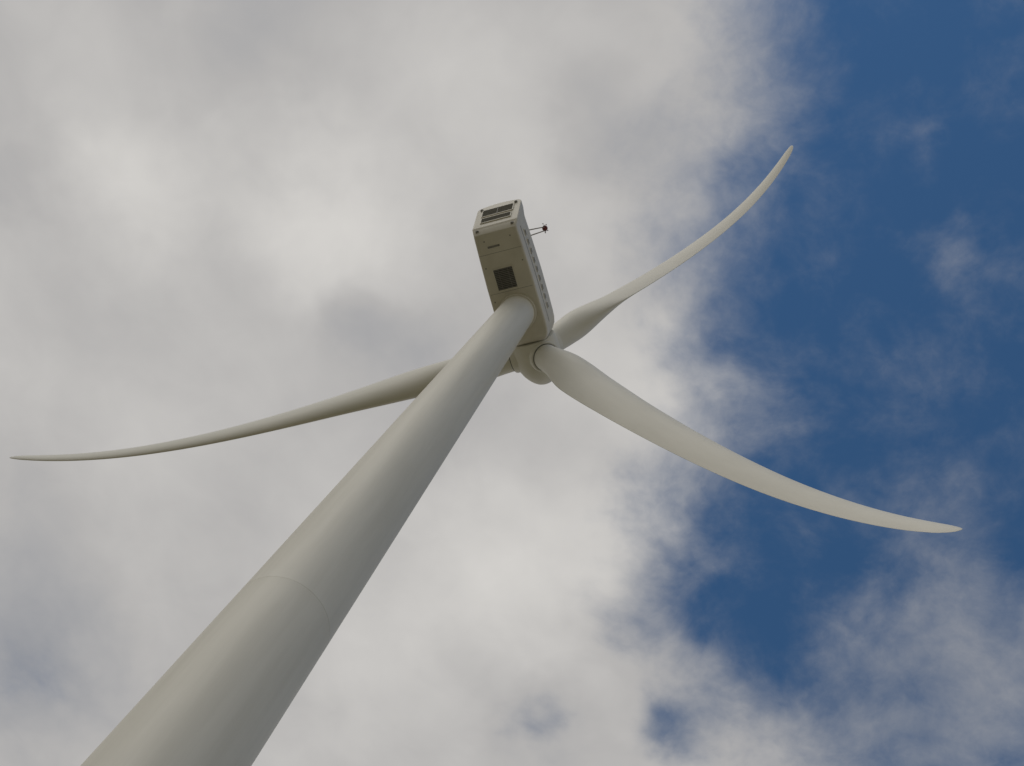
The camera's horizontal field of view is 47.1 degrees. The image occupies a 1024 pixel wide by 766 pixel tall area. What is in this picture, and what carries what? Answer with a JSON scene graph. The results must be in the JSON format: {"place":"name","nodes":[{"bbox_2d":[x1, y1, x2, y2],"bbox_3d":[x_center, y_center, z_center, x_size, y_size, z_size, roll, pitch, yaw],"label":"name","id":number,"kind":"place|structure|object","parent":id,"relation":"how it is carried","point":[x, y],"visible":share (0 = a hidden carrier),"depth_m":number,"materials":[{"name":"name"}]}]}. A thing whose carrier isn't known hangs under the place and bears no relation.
{"place":"outdoors","nodes":[
{"label":"outdoors","id":0,"kind":"place"},
{"bbox_2d":[0,0,1023,765],"label":"sky","id":1,"kind":"structure","parent":0,"point":[215,215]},
{"label":"gravel pad","id":2,"kind":"object","parent":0,"visible":0},
{"bbox_2d":[10,145,961,765],"bbox_3d":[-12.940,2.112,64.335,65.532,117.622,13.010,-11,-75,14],"label":"wind turbine","id":3,"kind":"object","parent":2,"relation":"on","point":[224,689],"visible":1,"depth_m":49.19,"materials":[{"name":"paint"}]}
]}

